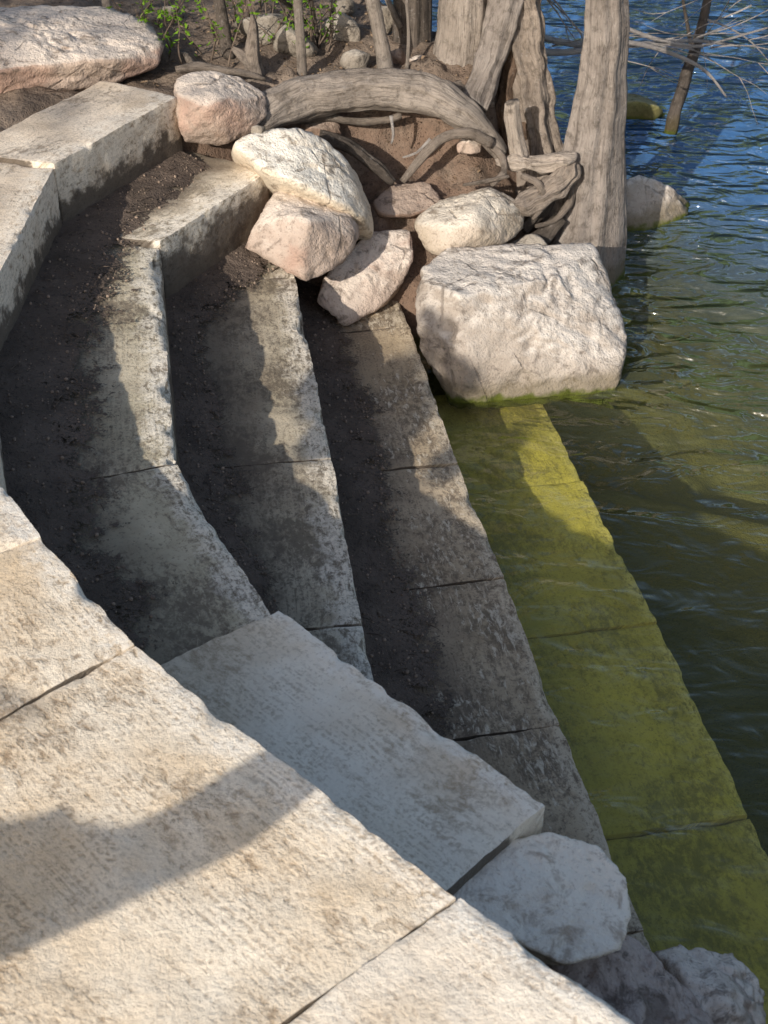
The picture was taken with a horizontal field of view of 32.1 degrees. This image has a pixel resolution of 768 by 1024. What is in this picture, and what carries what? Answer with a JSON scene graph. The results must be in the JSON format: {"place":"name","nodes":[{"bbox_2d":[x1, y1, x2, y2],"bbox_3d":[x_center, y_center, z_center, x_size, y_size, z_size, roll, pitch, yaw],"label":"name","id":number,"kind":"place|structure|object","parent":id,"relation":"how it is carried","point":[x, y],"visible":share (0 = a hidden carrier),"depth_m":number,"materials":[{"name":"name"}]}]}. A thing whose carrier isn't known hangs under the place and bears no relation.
{"place":"outdoors","nodes":[
{"label":"outdoors","id":0,"kind":"place"},
{"bbox_2d":[0,0,767,854],"bbox_3d":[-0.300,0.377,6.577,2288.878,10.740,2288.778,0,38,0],"label":"ground","id":1,"kind":"structure","parent":0,"point":[690,546],"depth_m":4.82,"materials":[{"name":"soil"}]},
{"bbox_2d":[0,484,39,553],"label":"stone block","id":2,"kind":"structure","parent":1,"relation":"on","point":[17,530],"depth_m":2.56,"materials":[{"name":"stone"}]},
{"bbox_2d":[0,538,134,722],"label":"stone block","id":3,"kind":"structure","parent":1,"relation":"on","point":[58,629],"depth_m":2.32,"materials":[{"name":"stone"}]},
{"bbox_2d":[0,3,161,93],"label":"boulder","id":4,"kind":"object","parent":1,"relation":"on","point":[54,47],"visible":0.83,"depth_m":4.46,"materials":[{"name":"beige stone"}]},
{"bbox_2d":[101,0,111,10],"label":"sapling","id":5,"kind":"object","parent":1,"relation":"on","point":[106,3],"visible":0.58,"depth_m":4.88,"materials":[{"name":"grey plant"}]},
{"bbox_2d":[135,0,188,27],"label":"shrub","id":6,"kind":"object","parent":1,"relation":"on","point":[158,11],"visible":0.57,"depth_m":4.93,"materials":[{"name":"green plant"}]},
{"bbox_2d":[161,6,183,20],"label":"rock","id":7,"kind":"object","parent":1,"relation":"on","point":[171,12],"visible":0.47,"depth_m":5.01,"materials":[{"name":"grey stone"}]},
{"bbox_2d":[181,52,193,71],"bbox_3d":[-0.678,-1.573,4.677,0.032,0.049,0.121,-21,43,-25],"label":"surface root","id":8,"kind":"object","parent":1,"relation":"on","point":[186,57],"visible":0.48,"depth_m":4.67,"materials":[{"name":"brown plant"}]},
{"bbox_2d":[106,0,282,66],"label":"shrub","id":9,"kind":"object","parent":1,"relation":"on","point":[186,33],"visible":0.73,"depth_m":4.68,"materials":[{"name":"green plant"}]},
{"bbox_2d":[175,60,265,79],"bbox_3d":[-0.559,-1.519,4.576,0.320,0.046,0.053,5,38,7],"label":"surface root","id":10,"kind":"object","parent":1,"relation":"on","point":[194,65],"visible":1,"depth_m":4.57,"materials":[{"name":"brown plant"}]},
{"bbox_2d":[173,69,268,145],"bbox_3d":[-0.535,-1.339,4.444,0.308,0.232,0.376,0,38,0],"label":"boulder","id":11,"kind":"object","parent":1,"relation":"on","point":[213,108],"visible":0.98,"depth_m":4.34,"materials":[{"name":"beige stone"}]},
{"bbox_2d":[213,0,234,58],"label":"sapling","id":12,"kind":"object","parent":1,"relation":"on","point":[222,18],"visible":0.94,"depth_m":4.73,"materials":[{"name":"brown plant"}]},
{"bbox_2d":[0,648,455,1023],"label":"stone block","id":13,"kind":"structure","parent":1,"relation":"on","point":[173,850],"depth_m":1.93,"materials":[{"name":"stone"}]},
{"bbox_2d":[232,13,264,81],"bbox_3d":[-0.468,-1.599,4.618,0.114,0.245,0.068,0,38,0],"label":"cypress knee","id":14,"kind":"object","parent":1,"relation":"on","point":[249,57],"visible":0.85,"depth_m":4.61,"materials":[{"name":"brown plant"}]},
{"bbox_2d":[4,0,503,711],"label":"twig litter","id":15,"kind":"object","parent":1,"relation":"on","point":[210,348],"visible":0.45,"depth_m":3.76,"materials":[{"name":"brown wood"}]},
{"bbox_2d":[226,256,293,282],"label":"stone block","id":16,"kind":"structure","parent":1,"relation":"on","point":[278,273],"depth_m":4.29,"materials":[{"name":"stone"}]},
{"bbox_2d":[114,151,269,296],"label":"stone block","id":17,"kind":"structure","parent":16,"relation":"on","point":[216,211],"depth_m":4.19,"materials":[{"name":"stone"}]},
{"bbox_2d":[0,81,181,220],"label":"stone block","id":18,"kind":"structure","parent":17,"relation":"on","point":[93,144],"depth_m":4.12,"materials":[{"name":"stone"}]},
{"bbox_2d":[233,13,291,44],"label":"rock","id":19,"kind":"object","parent":1,"relation":"on","point":[268,23],"visible":0.64,"depth_m":4.83,"materials":[{"name":"beige stone"}]},
{"bbox_2d":[226,0,308,23],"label":"shrub","id":20,"kind":"object","parent":1,"relation":"on","point":[239,5],"visible":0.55,"depth_m":4.98,"materials":[{"name":"green plant"}]},
{"bbox_2d":[93,0,479,188],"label":"leaf litter","id":21,"kind":"object","parent":1,"relation":"on","point":[319,69],"visible":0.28,"depth_m":4.89,"materials":[{"name":"brown plant"}]},
{"bbox_2d":[236,0,341,52],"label":"shrub","id":22,"kind":"object","parent":1,"relation":"on","point":[331,25],"visible":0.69,"depth_m":4.79,"materials":[{"name":"green plant"}]},
{"bbox_2d":[273,24,318,57],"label":"rock","id":23,"kind":"object","parent":1,"relation":"on","point":[283,43],"visible":0.69,"depth_m":4.78,"materials":[{"name":"beige stone"}]},
{"bbox_2d":[279,0,319,47],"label":"sapling","id":24,"kind":"object","parent":1,"relation":"on","point":[290,5],"visible":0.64,"depth_m":4.82,"materials":[{"name":"brown plant"}]},
{"bbox_2d":[294,0,306,75],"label":"sapling","id":25,"kind":"object","parent":1,"relation":"on","point":[300,39],"visible":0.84,"depth_m":4.62,"materials":[{"name":"brown plant"}]},
{"bbox_2d":[232,127,371,241],"bbox_3d":[-0.269,-1.069,4.462,0.459,0.404,0.392,0,38,0],"label":"boulder","id":26,"kind":"object","parent":1,"relation":"on","point":[301,163],"visible":0.7,"depth_m":4.33,"materials":[{"name":"beige stone"}]},
{"bbox_2d":[251,125,264,133],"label":"rock","id":27,"kind":"object","parent":26,"relation":"on","point":[260,129],"visible":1,"depth_m":4.36,"materials":[{"name":"beige stone"}]},
{"bbox_2d":[245,192,358,279],"bbox_3d":[-0.265,-0.925,4.394,0.364,0.264,0.471,0,38,0],"label":"boulder","id":28,"kind":"object","parent":1,"relation":"on","point":[302,238],"visible":0.91,"depth_m":4.24,"materials":[{"name":"beige stone"}]},
{"bbox_2d":[301,124,341,135],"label":"rock","id":29,"kind":"object","parent":1,"relation":"on","point":[315,129],"visible":0.47,"depth_m":4.67,"materials":[{"name":"beige stone"}]},
{"bbox_2d":[319,12,360,41],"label":"rock","id":30,"kind":"object","parent":1,"relation":"on","point":[347,26],"visible":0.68,"depth_m":4.89,"materials":[{"name":"grey stone"}]},
{"bbox_2d":[329,0,355,14],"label":"rock","id":31,"kind":"object","parent":1,"relation":"on","point":[348,7],"visible":0.71,"depth_m":5.14,"materials":[{"name":"beige stone"}]},
{"bbox_2d":[340,49,369,67],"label":"rock","id":32,"kind":"object","parent":1,"relation":"on","point":[354,58],"visible":0.73,"depth_m":4.72,"materials":[{"name":"beige stone"}]},
{"bbox_2d":[319,300,408,332],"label":"stone block","id":33,"kind":"structure","parent":1,"relation":"on","point":[390,315],"depth_m":4.49,"materials":[{"name":"brown stone"}]},
{"bbox_2d":[316,230,411,325],"bbox_3d":[-0.069,-0.786,4.566,0.263,0.276,0.460,24,44,27],"label":"boulder","id":34,"kind":"object","parent":33,"relation":"on","point":[367,278],"visible":0.95,"depth_m":4.49,"materials":[{"name":"beige stone"}]},
{"bbox_2d":[365,0,393,67],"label":"sapling","id":35,"kind":"object","parent":1,"relation":"on","point":[380,39],"visible":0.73,"depth_m":4.67,"materials":[{"name":"brown plant"}]},
{"bbox_2d":[381,6,392,34],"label":"rock","id":36,"kind":"object","parent":1,"relation":"on","point":[388,19],"visible":0.26,"depth_m":4.97,"materials":[{"name":"beige stone"}]},
{"bbox_2d":[385,0,410,68],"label":"sapling","id":37,"kind":"object","parent":1,"relation":"on","point":[394,15],"visible":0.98,"depth_m":4.74,"materials":[{"name":"brown plant"}]},
{"bbox_2d":[391,49,405,64],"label":"rock","id":38,"kind":"object","parent":1,"relation":"on","point":[399,56],"visible":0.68,"depth_m":4.81,"materials":[{"name":"brown stone"}]},
{"bbox_2d":[373,181,440,219],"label":"rock","id":39,"kind":"object","parent":1,"relation":"on","point":[415,199],"visible":0.97,"depth_m":4.66,"materials":[{"name":"beige stone"}]},
{"bbox_2d":[392,0,431,47],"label":"cypress tree","id":40,"kind":"object","parent":1,"relation":"on","point":[420,12],"visible":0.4,"depth_m":4.87,"materials":[{"name":"brown plant"}]},
{"bbox_2d":[410,55,423,60],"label":"rock","id":41,"kind":"object","parent":1,"relation":"on","point":[415,57],"visible":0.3,"depth_m":4.83,"materials":[{"name":"beige stone"}]},
{"bbox_2d":[260,0,578,233],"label":"cypress tree","id":42,"kind":"object","parent":1,"relation":"on","point":[510,67],"visible":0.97,"depth_m":4.64,"materials":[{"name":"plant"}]},
{"bbox_2d":[434,0,487,66],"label":"cypress tree","id":43,"kind":"object","parent":1,"relation":"on","point":[458,31],"visible":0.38,"depth_m":4.74,"materials":[{"name":"brown plant"}]},
{"bbox_2d":[291,897,635,1023],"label":"stone block","id":44,"kind":"structure","parent":1,"relation":"on","point":[462,960],"depth_m":1.78,"materials":[{"name":"stone"}]},
{"bbox_2d":[456,140,481,154],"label":"rock","id":45,"kind":"object","parent":1,"relation":"on","point":[464,147],"visible":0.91,"depth_m":4.70,"materials":[{"name":"beige stone"}]},
{"bbox_2d":[415,186,522,254],"bbox_3d":[0.298,-1.024,4.678,0.381,0.196,0.430,0,38,0],"label":"boulder","id":46,"kind":"object","parent":1,"relation":"on","point":[485,216],"visible":0.96,"depth_m":4.56,"materials":[{"name":"beige stone"}]},
{"bbox_2d":[432,395,580,493],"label":"stone block","id":47,"kind":"structure","parent":1,"relation":"on","point":[492,452],"depth_m":4.29,"materials":[{"name":"stone"}]},
{"bbox_2d":[315,327,457,471],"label":"stone block","id":48,"kind":"structure","parent":47,"relation":"on","point":[391,367],"depth_m":4.12,"materials":[{"name":"grey stone"}]},
{"bbox_2d":[189,278,330,467],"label":"stone block","id":49,"kind":"structure","parent":48,"relation":"on","point":[259,369],"depth_m":3.80,"materials":[{"name":"stone"}]},
{"bbox_2d":[42,244,177,481],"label":"stone block","id":50,"kind":"structure","parent":49,"relation":"on","point":[137,351],"depth_m":3.40,"materials":[{"name":"stone"}]},
{"bbox_2d":[0,426,7,493],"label":"stone block","id":51,"kind":"structure","parent":50,"relation":"on","point":[2,474],"depth_m":2.94,"materials":[{"name":"stone"}]},
{"bbox_2d":[0,163,61,349],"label":"stone block","id":52,"kind":"structure","parent":50,"relation":"on","point":[30,221],"depth_m":3.68,"materials":[{"name":"stone"}]},
{"bbox_2d":[0,151,210,650],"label":"soil drift","id":53,"kind":"object","parent":50,"relation":"on","point":[15,343],"visible":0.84,"depth_m":3.33,"materials":[{"name":"brown soil"}]},
{"bbox_2d":[166,241,281,614],"bbox_3d":[-0.396,-0.296,3.639,0.550,0.054,2.144,-1,38,-1],"label":"soil drift","id":54,"kind":"object","parent":49,"relation":"on","point":[231,264],"visible":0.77,"depth_m":3.62,"materials":[{"name":"brown soil"}]},
{"bbox_2d":[411,242,626,407],"bbox_3d":[0.448,-0.569,4.487,0.722,0.521,0.548,0,38,0],"label":"boulder","id":55,"kind":"object","parent":1,"relation":"on","point":[516,325],"visible":1,"depth_m":4.31,"materials":[{"name":"beige stone"}]},
{"bbox_2d":[469,482,655,639],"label":"stone block","id":56,"kind":"structure","parent":1,"relation":"on","point":[562,566],"depth_m":3.83,"materials":[{"name":"stone"}]},
{"bbox_2d":[355,465,502,592],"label":"stone block","id":57,"kind":"structure","parent":56,"relation":"on","point":[443,535],"depth_m":3.61,"materials":[{"name":"grey stone"}]},
{"bbox_2d":[536,0,636,362],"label":"cypress tree","id":58,"kind":"object","parent":1,"relation":"on","point":[594,217],"visible":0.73,"depth_m":4.67,"materials":[{"name":"brown plant"}]},
{"bbox_2d":[507,234,547,245],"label":"rock","id":59,"kind":"object","parent":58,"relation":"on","point":[530,239],"visible":0.46,"depth_m":4.70,"materials":[{"name":"beige stone"}]},
{"bbox_2d":[544,10,767,123],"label":"bare branch","id":60,"kind":"object","parent":58,"relation":"attached to","point":[655,43],"visible":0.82,"depth_m":5.52,"materials":[{"name":"grey wood"}]},
{"bbox_2d":[547,0,582,54],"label":"bare branch","id":61,"kind":"object","parent":60,"relation":"attached to","point":[562,11],"visible":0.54,"depth_m":5.12,"materials":[{"name":"wood"}]},
{"bbox_2d":[528,625,746,841],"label":"stone block","id":62,"kind":"structure","parent":1,"relation":"on","point":[646,758],"depth_m":3.32,"materials":[{"name":"stone"}]},
{"bbox_2d":[394,579,559,740],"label":"stone block","id":63,"kind":"structure","parent":62,"relation":"on","point":[497,687],"depth_m":3.20,"materials":[{"name":"grey stone"}]},
{"bbox_2d":[217,460,360,631],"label":"stone block","id":64,"kind":"structure","parent":63,"relation":"on","point":[294,515],"depth_m":3.23,"materials":[{"name":"stone"}]},
{"bbox_2d":[58,464,269,663],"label":"stone block","id":65,"kind":"structure","parent":64,"relation":"on","point":[166,535],"depth_m":2.83,"materials":[{"name":"stone"}]},
{"bbox_2d":[606,820,767,1014],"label":"stone block","id":66,"kind":"structure","parent":1,"relation":"on","point":[703,890],"depth_m":2.97,"materials":[{"name":"stone"}]},
{"bbox_2d":[456,726,641,935],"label":"stone block","id":67,"kind":"structure","parent":66,"relation":"on","point":[538,765],"depth_m":2.93,"materials":[{"name":"grey stone"}]},
{"bbox_2d":[305,625,372,678],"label":"stone block","id":68,"kind":"structure","parent":67,"relation":"on","point":[346,645],"depth_m":2.95,"materials":[{"name":"stone"}]},
{"bbox_2d":[159,611,544,894],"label":"stone block","id":69,"kind":"structure","parent":68,"relation":"on","point":[407,782],"depth_m":2.39,"materials":[{"name":"grey stone"}]},
{"bbox_2d":[296,280,466,736],"bbox_3d":[-0.051,-0.164,3.829,0.317,0.052,2.663,-5,38,-7],"label":"soil drift","id":70,"kind":"object","parent":67,"relation":"on","point":[362,557],"visible":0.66,"depth_m":3.57,"materials":[{"name":"brown soil"}]},
{"bbox_2d":[1,155,447,722],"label":"gravel","id":71,"kind":"structure","parent":70,"relation":"on","point":[153,597],"depth_m":3.52,"materials":[{"name":"gravel"}]},
{"bbox_2d":[625,933,648,948],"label":"stone block","id":72,"kind":"structure","parent":66,"relation":"on","point":[639,937],"depth_m":2.61,"materials":[{"name":"grey stone"}]},
{"bbox_2d":[453,833,632,965],"bbox_3d":[0.252,0.768,2.300,0.320,0.384,0.262,-16,41,-19],"label":"boulder","id":73,"kind":"object","parent":72,"relation":"on","point":[552,899],"visible":0.66,"depth_m":2.18,"materials":[{"name":"grey stone"}]},
{"bbox_2d":[547,938,712,1023],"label":"boulder","id":74,"kind":"object","parent":72,"relation":"on","point":[635,981],"visible":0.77,"depth_m":2.21,"materials":[{"name":"grey stone"}]},
{"bbox_2d":[380,0,767,493],"bbox_3d":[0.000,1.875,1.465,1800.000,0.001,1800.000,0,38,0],"label":"water","id":75,"kind":"structure","parent":0,"point":[708,161],"depth_m":6.11,"materials":[{"name":"blue liquid"}]},
{"bbox_2d":[626,94,664,119],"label":"rock","id":76,"kind":"object","parent":75,"relation":"in","point":[642,108],"visible":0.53,"depth_m":6.18,"materials":[{"name":"green stone"}]},
{"bbox_2d":[626,176,695,253],"bbox_3d":[1.128,-1.218,5.421,0.495,0.344,0.302,-17,41,-21],"label":"rock","id":77,"kind":"object","parent":75,"relation":"in","point":[651,205],"visible":0.75,"depth_m":5.31,"materials":[{"name":"grey stone"}]},
{"bbox_2d":[656,949,767,1023],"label":"rock","id":78,"kind":"object","parent":75,"relation":"in","point":[728,989],"visible":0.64,"depth_m":2.36,"materials":[{"name":"grey stone"}]},
{"bbox_2d":[664,0,767,134],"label":"dead snag","id":79,"kind":"object","parent":75,"relation":"in","point":[675,113],"visible":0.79,"depth_m":5.93,"materials":[{"name":"wood"}]},
{"bbox_2d":[634,0,751,89],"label":"bare branch","id":80,"kind":"object","parent":79,"relation":"attached to","point":[719,17],"visible":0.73,"depth_m":5.79,"materials":[{"name":"brown wood"}]}
]}

